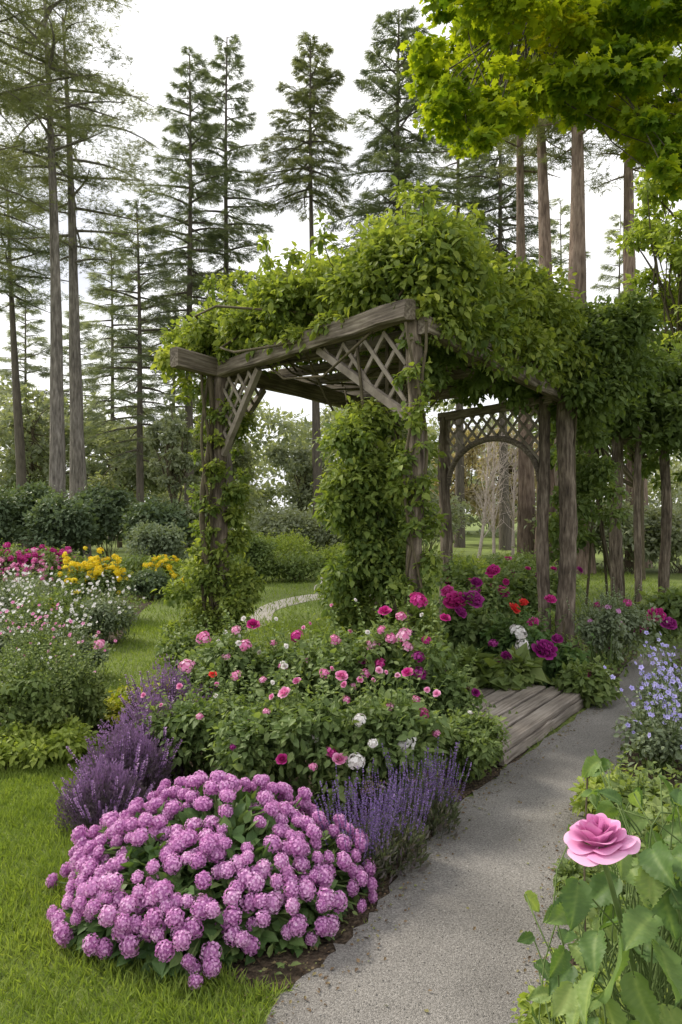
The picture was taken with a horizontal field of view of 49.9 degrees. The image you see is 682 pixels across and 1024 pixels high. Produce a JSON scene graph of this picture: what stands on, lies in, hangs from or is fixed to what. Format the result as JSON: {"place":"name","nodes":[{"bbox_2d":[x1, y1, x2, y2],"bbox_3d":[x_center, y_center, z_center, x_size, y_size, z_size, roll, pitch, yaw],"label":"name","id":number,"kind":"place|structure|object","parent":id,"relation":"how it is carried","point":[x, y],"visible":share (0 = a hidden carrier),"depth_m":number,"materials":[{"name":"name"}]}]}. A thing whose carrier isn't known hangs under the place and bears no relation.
{"place":"outdoors","nodes":[
{"label":"outdoors","id":0,"kind":"place"},
{"bbox_2d":[0,577,182,769],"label":"flower bed soil","id":1,"kind":"structure","parent":0,"point":[96,727],"depth_m":8.81,"materials":[{"name":"brown soil"}]},
{"bbox_2d":[0,481,24,549],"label":"evergreen shrub","id":2,"kind":"object","parent":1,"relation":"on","point":[8,509],"visible":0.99,"depth_m":18.79,"materials":[{"name":"green plant"}]},
{"bbox_2d":[0,719,48,774],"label":"edging plant","id":3,"kind":"object","parent":1,"relation":"on","point":[11,749],"visible":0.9,"depth_m":4.28,"materials":[{"name":"green plant"}]},
{"bbox_2d":[13,542,85,588],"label":"rhododendron bush","id":4,"kind":"object","parent":1,"relation":"on","point":[50,552],"visible":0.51,"depth_m":12.27,"materials":[{"name":"pink plant"}]},
{"bbox_2d":[0,619,99,732],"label":"leafy perennial","id":5,"kind":"object","parent":1,"relation":"on","point":[26,680],"visible":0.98,"depth_m":4.54,"materials":[{"name":"green plant"}]},
{"bbox_2d":[0,601,99,673],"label":"airy perennial","id":6,"kind":"object","parent":1,"relation":"on","point":[38,640],"visible":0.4,"depth_m":5.94,"materials":[{"name":"green plant"}]},
{"bbox_2d":[0,564,100,643],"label":"white flower bush","id":7,"kind":"object","parent":1,"relation":"on","point":[40,600],"visible":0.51,"depth_m":7.97,"materials":[{"name":"green plant"}]},
{"bbox_2d":[8,710,99,773],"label":"edging plant","id":8,"kind":"object","parent":1,"relation":"on","point":[61,737],"visible":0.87,"depth_m":4.32,"materials":[{"name":"green plant"}]},
{"bbox_2d":[14,600,115,671],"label":"airy perennial","id":9,"kind":"object","parent":1,"relation":"on","point":[85,639],"visible":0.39,"depth_m":6.53,"materials":[{"name":"white plant"}]},
{"bbox_2d":[35,634,124,727],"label":"leafy perennial","id":10,"kind":"object","parent":1,"relation":"on","point":[90,691],"visible":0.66,"depth_m":4.83,"materials":[{"name":"green plant"}]},
{"bbox_2d":[54,546,133,602],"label":"yellow flower bush","id":11,"kind":"object","parent":1,"relation":"on","point":[92,568],"visible":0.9,"depth_m":9.99,"materials":[{"name":"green plant"}]},
{"bbox_2d":[57,572,144,641],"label":"white flower bush","id":12,"kind":"object","parent":1,"relation":"on","point":[115,615],"visible":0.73,"depth_m":8.29,"materials":[{"name":"green plant"}]},
{"bbox_2d":[125,560,173,599],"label":"garden shrub","id":13,"kind":"object","parent":1,"relation":"on","point":[147,581],"visible":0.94,"depth_m":12.43,"materials":[{"name":"green plant"}]},
{"bbox_2d":[119,514,189,565],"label":"sage shrub","id":14,"kind":"object","parent":1,"relation":"on","point":[163,540],"visible":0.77,"depth_m":15.30,"materials":[{"name":"green plant"}]},
{"bbox_2d":[0,586,681,1009],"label":"ground cover","id":15,"kind":"object","parent":1,"relation":"on","point":[356,898],"visible":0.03,"depth_m":4.42,"materials":[{"name":"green plant"}]},
{"bbox_2d":[104,643,528,991],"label":"flower bed soil","id":16,"kind":"structure","parent":0,"point":[311,958],"depth_m":2.60,"materials":[{"name":"brown soil"}]},
{"bbox_2d":[52,753,155,834],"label":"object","id":17,"kind":"object","parent":16,"relation":"on","point":[90,801],"visible":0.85,"depth_m":3.43,"materials":[{"name":"purple plant"}]},
{"bbox_2d":[66,708,181,794],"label":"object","id":18,"kind":"object","parent":16,"relation":"on","point":[125,749],"visible":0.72,"depth_m":3.80,"materials":[{"name":"purple plant"}]},
{"bbox_2d":[98,682,189,783],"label":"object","id":19,"kind":"object","parent":16,"relation":"on","point":[140,717],"visible":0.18,"depth_m":4.14,"materials":[{"name":"purple plant"}]},
{"bbox_2d":[118,654,214,722],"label":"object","id":20,"kind":"object","parent":16,"relation":"on","point":[172,695],"visible":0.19,"depth_m":4.72,"materials":[{"name":"purple plant"}]},
{"bbox_2d":[134,648,253,778],"bbox_3d":[-0.819,1.160,4.203,0.754,0.728,0.675,0,0,0],"label":"rose bush","id":21,"kind":"object","parent":16,"relation":"on","point":[188,723],"visible":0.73,"depth_m":4.07,"materials":[{"name":"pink plant"}]},
{"bbox_2d":[154,607,253,677],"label":"garden shrub","id":22,"kind":"object","parent":16,"relation":"on","point":[171,647],"visible":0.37,"depth_m":6.47,"materials":[{"name":"green plant"}]},
{"bbox_2d":[45,770,377,989],"bbox_3d":[-0.523,1.308,2.821,1.205,0.548,1.051,0,0,31],"label":"hydrangea bush","id":23,"kind":"object","parent":16,"relation":"on","point":[168,868],"visible":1,"depth_m":2.60,"materials":[{"name":"purple plant"}]},
{"bbox_2d":[169,603,266,700],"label":"rose bush","id":24,"kind":"object","parent":16,"relation":"on","point":[235,651],"visible":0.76,"depth_m":5.05,"materials":[{"name":"green plant"}]},
{"bbox_2d":[202,643,318,783],"bbox_3d":[-0.409,1.101,3.880,0.642,0.809,0.826,0,0,0],"label":"rose bush","id":25,"kind":"object","parent":16,"relation":"on","point":[246,747],"visible":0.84,"depth_m":3.68,"materials":[{"name":"green plant"}]},
{"bbox_2d":[233,616,334,711],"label":"rose bush","id":26,"kind":"object","parent":16,"relation":"on","point":[263,680],"visible":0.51,"depth_m":4.96,"materials":[{"name":"green plant"}]},
{"bbox_2d":[268,647,397,816],"bbox_3d":[-0.045,1.076,3.703,0.700,0.862,0.677,0,0,0],"label":"rose bush","id":27,"kind":"object","parent":16,"relation":"on","point":[328,751],"visible":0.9,"depth_m":3.57,"materials":[{"name":"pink plant"}]},
{"bbox_2d":[283,602,396,718],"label":"rose bush","id":28,"kind":"object","parent":16,"relation":"on","point":[337,656],"visible":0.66,"depth_m":4.74,"materials":[{"name":"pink plant"}]},
{"bbox_2d":[314,765,401,891],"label":"lavender plant","id":29,"kind":"object","parent":16,"relation":"on","point":[373,849],"visible":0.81,"depth_m":2.93,"materials":[{"name":"purple plant"}]},
{"bbox_2d":[346,758,432,875],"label":"lavender plant","id":30,"kind":"object","parent":16,"relation":"on","point":[414,833],"visible":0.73,"depth_m":3.07,"materials":[{"name":"purple plant"}]},
{"bbox_2d":[344,664,452,798],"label":"rose bush","id":31,"kind":"object","parent":16,"relation":"on","point":[411,723],"visible":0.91,"depth_m":3.66,"materials":[{"name":"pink plant"}]},
{"bbox_2d":[344,585,456,715],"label":"rose bush","id":32,"kind":"object","parent":16,"relation":"on","point":[401,649],"visible":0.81,"depth_m":4.63,"materials":[{"name":"green plant"}]},
{"bbox_2d":[158,690,681,1023],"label":"leaf litter","id":33,"kind":"object","parent":16,"relation":"on","point":[385,958],"visible":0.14,"depth_m":2.73,"materials":[{"name":"brown plant"}]},
{"bbox_2d":[382,737,471,841],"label":"lavender plant","id":34,"kind":"object","parent":16,"relation":"on","point":[443,807],"visible":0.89,"depth_m":3.38,"materials":[{"name":"purple plant"}]},
{"bbox_2d":[412,624,486,718],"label":"rose bush","id":35,"kind":"object","parent":16,"relation":"on","point":[458,691],"visible":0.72,"depth_m":4.58,"materials":[{"name":"green plant"}]},
{"bbox_2d":[429,697,511,783],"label":"evergreen shrub","id":36,"kind":"object","parent":16,"relation":"on","point":[478,737],"visible":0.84,"depth_m":4.00,"materials":[{"name":"green plant"}]},
{"bbox_2d":[0,514,681,1023],"bbox_3d":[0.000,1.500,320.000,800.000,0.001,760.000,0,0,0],"label":"ground","id":37,"kind":"structure","parent":0,"point":[472,542],"depth_m":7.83,"materials":[{"name":"green plant"}]},
{"bbox_2d":[0,469,62,551],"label":"evergreen shrub","id":38,"kind":"object","parent":37,"relation":"on","point":[24,495],"visible":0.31,"depth_m":20.33,"materials":[{"name":"green plant"}]},
{"bbox_2d":[0,286,68,494],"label":"spruce tree","id":39,"kind":"object","parent":37,"relation":"on","point":[24,356],"visible":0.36,"depth_m":41.94,"materials":[{"name":"green plant"}]},
{"bbox_2d":[0,174,84,552],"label":"pine tree","id":40,"kind":"object","parent":37,"relation":"on","point":[38,253],"visible":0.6,"depth_m":25.87,"materials":[{"name":"plant"}]},
{"bbox_2d":[0,0,84,279],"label":"pine tree","id":41,"kind":"object","parent":37,"relation":"on","point":[9,165],"visible":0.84,"depth_m":20.16,"materials":[{"name":"green plant"}]},
{"bbox_2d":[0,384,92,546],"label":"deciduous tree","id":42,"kind":"object","parent":37,"relation":"on","point":[38,454],"visible":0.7,"depth_m":29.41,"materials":[{"name":"green plant"}]},
{"bbox_2d":[15,488,106,555],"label":"evergreen shrub","id":43,"kind":"object","parent":37,"relation":"on","point":[55,522],"visible":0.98,"depth_m":18.48,"materials":[{"name":"green plant"}]},
{"bbox_2d":[36,310,109,496],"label":"spruce tree","id":44,"kind":"object","parent":37,"relation":"on","point":[65,351],"visible":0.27,"depth_m":41.78,"materials":[{"name":"green plant"}]},
{"bbox_2d":[0,0,167,557],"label":"pine tree","id":45,"kind":"object","parent":37,"relation":"on","point":[57,467],"visible":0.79,"depth_m":21.84,"materials":[{"name":"green plant"}]},
{"bbox_2d":[0,0,174,557],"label":"pine tree","id":46,"kind":"object","parent":37,"relation":"on","point":[77,468],"visible":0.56,"depth_m":23.86,"materials":[{"name":"green plant"}]},
{"bbox_2d":[73,475,140,563],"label":"evergreen shrub","id":47,"kind":"object","parent":37,"relation":"on","point":[110,503],"visible":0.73,"depth_m":20.06,"materials":[{"name":"green plant"}]},
{"bbox_2d":[65,219,157,540],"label":"spruce tree","id":48,"kind":"object","parent":37,"relation":"on","point":[90,326],"visible":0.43,"depth_m":37.87,"materials":[{"name":"green plant"}]},
{"bbox_2d":[66,403,168,547],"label":"deciduous tree","id":49,"kind":"object","parent":37,"relation":"on","point":[117,474],"visible":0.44,"depth_m":30.49,"materials":[{"name":"green plant"}]},
{"bbox_2d":[84,198,197,502],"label":"spruce tree","id":50,"kind":"object","parent":37,"relation":"on","point":[140,395],"visible":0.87,"depth_m":26.86,"materials":[{"name":"green plant"}]},
{"bbox_2d":[119,485,193,552],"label":"evergreen shrub","id":51,"kind":"object","parent":37,"relation":"on","point":[157,511],"visible":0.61,"depth_m":18.56,"materials":[{"name":"green plant"}]},
{"bbox_2d":[143,393,201,565],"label":"deciduous tree","id":52,"kind":"object","parent":37,"relation":"on","point":[176,457],"visible":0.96,"depth_m":19.76,"materials":[{"name":"green plant"}]},
{"bbox_2d":[112,45,256,549],"bbox_3d":[-6.125,-8.403,28.955,5.625,19.810,5.283,0,0,23],"label":"spruce tree","id":53,"kind":"object","parent":37,"relation":"on","point":[214,173],"visible":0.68,"depth_m":28.78,"materials":[{"name":"green plant"}]},
{"bbox_2d":[179,402,257,495],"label":"deciduous tree","id":54,"kind":"object","parent":37,"relation":"on","point":[240,460],"visible":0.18,"depth_m":32.33,"materials":[{"name":"green plant"}]},
{"bbox_2d":[168,33,277,531],"bbox_3d":[-4.949,-9.309,31.095,4.781,21.620,5.267,0,0,-16],"label":"spruce tree","id":55,"kind":"object","parent":37,"relation":"on","point":[239,126],"visible":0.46,"depth_m":30.89,"materials":[{"name":"green plant"}]},
{"bbox_2d":[246,498,318,556],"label":"background shrub","id":56,"kind":"object","parent":37,"relation":"on","point":[282,519],"visible":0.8,"depth_m":23.53,"materials":[{"name":"green plant"}]},
{"bbox_2d":[261,440,334,546],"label":"deciduous tree","id":57,"kind":"object","parent":37,"relation":"on","point":[300,491],"visible":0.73,"depth_m":29.54,"materials":[{"name":"green plant"}]},
{"bbox_2d":[270,541,327,581],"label":"garden shrub","id":58,"kind":"object","parent":37,"relation":"on","point":[293,565],"visible":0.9,"depth_m":15.66,"materials":[{"name":"green plant"}]},
{"bbox_2d":[250,29,356,549],"bbox_3d":[-1.482,-8.633,29.024,4.367,20.273,4.944,0,0,0],"label":"spruce tree","id":59,"kind":"object","parent":37,"relation":"on","point":[309,98],"visible":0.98,"depth_m":28.82,"materials":[{"name":"green plant"}]},
{"bbox_2d":[0,376,681,536],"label":"wood","id":60,"kind":"object","parent":37,"relation":"on","point":[269,492],"visible":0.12,"depth_m":44.93,"materials":[{"name":"green plant"}]},
{"bbox_2d":[170,299,586,645],"bbox_3d":[0.529,-0.104,8.106,3.600,3.216,4.361,0,0,39],"label":"pergola","id":61,"kind":"object","parent":37,"relation":"on","point":[227,374],"visible":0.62,"depth_m":7.99,"materials":[{"name":"brown wood"}]},
{"bbox_2d":[150,374,266,640],"bbox_3d":[-1.348,0.032,7.702,1.136,3.020,0.915,0,0,0],"label":"climbing vine","id":62,"kind":"object","parent":61,"relation":"attached to","point":[238,601],"visible":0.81,"depth_m":7.57,"materials":[{"name":"green plant"}]},
{"bbox_2d":[148,175,609,436],"bbox_3d":[0.691,-1.866,8.118,4.284,2.210,4.699,0,0,42],"label":"climbing vine","id":63,"kind":"object","parent":61,"relation":"attached to","point":[460,281],"visible":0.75,"depth_m":6.35,"materials":[{"name":"green plant"}]},
{"bbox_2d":[308,322,449,653],"bbox_3d":[0.293,0.050,5.864,1.114,2.908,1.375,0,0,0],"label":"climbing vine","id":64,"kind":"object","parent":61,"relation":"attached to","point":[364,496],"visible":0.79,"depth_m":5.56,"materials":[{"name":"green plant"}]},
{"bbox_2d":[422,284,670,642],"bbox_3d":[1.832,-0.473,7.939,4.114,3.951,2.160,0,0,-32],"label":"climbing vine","id":65,"kind":"object","parent":61,"relation":"attached to","point":[621,331],"visible":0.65,"depth_m":7.85,"materials":[{"name":"green plant"}]},
{"bbox_2d":[321,5,494,547],"bbox_3d":[2.254,-8.593,27.242,5.926,20.188,6.508,0,0,-24],"label":"spruce tree","id":66,"kind":"object","parent":37,"relation":"on","point":[392,140],"visible":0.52,"depth_m":26.49,"materials":[{"name":"green plant"}]},
{"bbox_2d":[415,64,507,547],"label":"spruce tree","id":67,"kind":"object","parent":37,"relation":"on","point":[459,468],"visible":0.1,"depth_m":30.82,"materials":[{"name":"green plant"}]},
{"bbox_2d":[430,426,495,516],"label":"deciduous tree","id":68,"kind":"object","parent":37,"relation":"on","point":[469,459],"visible":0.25,"depth_m":33.38,"materials":[{"name":"green plant"}]},
{"bbox_2d":[425,551,528,616],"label":"rose bush","id":69,"kind":"object","parent":37,"relation":"on","point":[462,578],"visible":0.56,"depth_m":9.15,"materials":[{"name":"green plant"}]},
{"bbox_2d":[461,420,516,561],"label":"birch tree","id":70,"kind":"object","parent":37,"relation":"on","point":[484,514],"visible":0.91,"depth_m":18.82,"materials":[{"name":"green plant"}]},
{"bbox_2d":[422,684,583,765],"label":"wooden deck","id":71,"kind":"structure","parent":37,"relation":"on","point":[543,712],"depth_m":5.13,"materials":[{"name":"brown wood"}]},
{"bbox_2d":[473,426,537,545],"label":"deciduous tree","id":72,"kind":"object","parent":37,"relation":"on","point":[510,478],"visible":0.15,"depth_m":31.69,"materials":[{"name":"brown plant"}]},
{"bbox_2d":[449,134,567,549],"bbox_3d":[6.278,-7.958,29.067,5.168,18.921,4.482,0,0,0],"label":"spruce tree","id":73,"kind":"object","parent":37,"relation":"on","point":[504,528],"visible":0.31,"depth_m":28.85,"materials":[{"name":"green plant"}]},
{"bbox_2d":[451,33,567,558],"bbox_3d":[5.133,-7.433,20.926,4.806,17.873,4.489,0,0,0],"label":"pine tree","id":74,"kind":"object","parent":37,"relation":"on","point":[526,503],"visible":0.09,"depth_m":20.88,"materials":[{"name":"brown plant"}]},
{"bbox_2d":[468,44,599,565],"bbox_3d":[4.907,-6.703,19.291,4.142,16.410,3.938,0,0,0],"label":"pine tree","id":75,"kind":"object","parent":37,"relation":"on","point":[544,231],"visible":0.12,"depth_m":18.91,"materials":[{"name":"brown plant"}]},
{"bbox_2d":[482,546,587,618],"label":"rose bush","id":76,"kind":"object","parent":37,"relation":"on","point":[528,588],"visible":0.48,"depth_m":9.65,"materials":[{"name":"green plant"}]},
{"bbox_2d":[398,0,681,203],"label":"maple tree","id":77,"kind":"object","parent":37,"relation":"on","point":[570,73],"visible":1,"depth_m":6.32,"materials":[{"name":"green plant"}]},
{"bbox_2d":[508,39,630,574],"bbox_3d":[5.449,-6.385,17.787,3.991,15.782,3.786,0,0,0],"label":"pine tree","id":78,"kind":"object","parent":37,"relation":"on","point":[577,240],"visible":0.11,"depth_m":17.81,"materials":[{"name":"brown plant"}]},
{"bbox_2d":[553,426,672,606],"bbox_3d":[4.927,0.104,11.620,2.556,2.798,2.176,0,0,0],"label":"arbour","id":79,"kind":"object","parent":37,"relation":"on","point":[616,554],"visible":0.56,"depth_m":10.94,"materials":[{"name":"brown wood"}]},
{"bbox_2d":[533,341,681,604],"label":"climbing vine","id":80,"kind":"object","parent":79,"relation":"attached to","point":[659,421],"visible":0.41,"depth_m":10.66,"materials":[{"name":"green plant"}]},
{"bbox_2d":[589,213,660,506],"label":"spruce tree","id":81,"kind":"object","parent":37,"relation":"on","point":[616,285],"visible":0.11,"depth_m":42.08,"materials":[{"name":"green plant"}]},
{"bbox_2d":[584,47,677,567],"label":"pine tree","id":82,"kind":"object","parent":37,"relation":"on","point":[629,264],"visible":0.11,"depth_m":19.95,"materials":[{"name":"brown plant"}]},
{"bbox_2d":[581,289,681,580],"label":"deciduous tree","id":83,"kind":"object","parent":37,"relation":"on","point":[630,449],"visible":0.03,"depth_m":16.02,"materials":[{"name":"green plant"}]},
{"bbox_2d":[589,487,681,573],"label":"background shrub","id":84,"kind":"object","parent":37,"relation":"on","point":[627,533],"visible":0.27,"depth_m":17.63,"materials":[{"name":"green plant"}]},
{"bbox_2d":[605,166,681,354],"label":"deciduous tree","id":85,"kind":"object","parent":37,"relation":"on","point":[657,235],"visible":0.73,"depth_m":14.17,"materials":[{"name":"green plant"}]},
{"bbox_2d":[627,585,681,643],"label":"peony bush","id":86,"kind":"object","parent":37,"relation":"on","point":[668,603],"visible":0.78,"depth_m":8.35,"materials":[{"name":"green plant"}]},
{"bbox_2d":[632,491,681,572],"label":"background shrub","id":87,"kind":"object","parent":37,"relation":"on","point":[677,516],"visible":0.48,"depth_m":17.61,"materials":[{"name":"green plant"}]},
{"bbox_2d":[0,0,681,513],"label":"sky","id":88,"kind":"structure","parent":0,"point":[267,29],"materials":[{"name":"white"}]},
{"bbox_2d":[264,645,681,1023],"bbox_3d":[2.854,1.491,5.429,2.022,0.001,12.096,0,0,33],"label":"gravel path","id":89,"kind":"structure","parent":0,"point":[454,980],"depth_m":2.72,"materials":[{"name":"grey gravel"}]},
{"bbox_2d":[435,630,636,707],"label":"flower bed soil","id":90,"kind":"structure","parent":0,"point":[618,668],"depth_m":7.64,"materials":[{"name":"brown soil"}]},
{"bbox_2d":[436,564,502,658],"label":"peony bush","id":91,"kind":"object","parent":90,"relation":"on","point":[469,621],"visible":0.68,"depth_m":6.48,"materials":[{"name":"green plant"}]},
{"bbox_2d":[436,642,551,690],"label":"fern plant","id":92,"kind":"object","parent":90,"relation":"on","point":[523,669],"visible":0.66,"depth_m":5.84,"materials":[{"name":"green plant"}]},
{"bbox_2d":[473,595,548,662],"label":"peony bush","id":93,"kind":"object","parent":90,"relation":"on","point":[503,634],"visible":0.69,"depth_m":6.26,"materials":[{"name":"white plant"}]},
{"bbox_2d":[512,594,595,687],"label":"peony bush","id":94,"kind":"object","parent":90,"relation":"on","point":[552,650],"visible":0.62,"depth_m":6.09,"materials":[{"name":"green plant"}]},
{"bbox_2d":[550,652,622,708],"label":"garden shrub","id":95,"kind":"object","parent":90,"relation":"on","point":[599,683],"visible":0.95,"depth_m":5.62,"materials":[{"name":"green plant"}]},
{"bbox_2d":[566,584,637,672],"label":"sage plant","id":96,"kind":"object","parent":90,"relation":"on","point":[603,625],"visible":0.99,"depth_m":6.56,"materials":[{"name":"green plant"}]},
{"bbox_2d":[572,580,667,667],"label":"aster plant","id":97,"kind":"object","parent":90,"relation":"on","point":[636,624],"visible":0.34,"depth_m":7.03,"materials":[{"name":"green plant"}]},
{"bbox_2d":[570,658,681,1008],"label":"flower bed soil","id":98,"kind":"structure","parent":0,"point":[639,764],"depth_m":4.31,"materials":[{"name":"brown soil"}]},
{"bbox_2d":[550,857,625,923],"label":"leafy plant","id":99,"kind":"object","parent":98,"relation":"on","point":[569,868],"visible":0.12,"depth_m":2.77,"materials":[{"name":"green plant"}]},
{"bbox_2d":[510,932,674,1023],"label":"leafy plant","id":100,"kind":"object","parent":98,"relation":"on","point":[524,1004],"visible":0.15,"depth_m":1.70,"materials":[{"name":"green plant"}]},
{"bbox_2d":[517,749,681,1023],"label":"rose plant","id":101,"kind":"object","parent":98,"relation":"on","point":[649,928],"visible":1,"depth_m":1.16,"materials":[{"name":"green plant"}]},
{"bbox_2d":[567,761,649,816],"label":"leafy plant","id":102,"kind":"object","parent":98,"relation":"on","point":[594,782],"visible":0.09,"depth_m":3.53,"materials":[{"name":"green plant"}]},
{"bbox_2d":[593,748,681,842],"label":"leafy plant","id":103,"kind":"object","parent":98,"relation":"on","point":[619,784],"visible":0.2,"depth_m":3.17,"materials":[{"name":"green plant"}]},
{"bbox_2d":[603,646,681,774],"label":"campanula plant","id":104,"kind":"object","parent":98,"relation":"on","point":[662,737],"visible":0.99,"depth_m":4.13,"materials":[{"name":"blue plant"}]},
{"bbox_2d":[619,782,675,857],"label":"leafy plant","id":105,"kind":"object","parent":98,"relation":"on","point":[655,803],"visible":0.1,"depth_m":2.65,"materials":[{"name":"green plant"}]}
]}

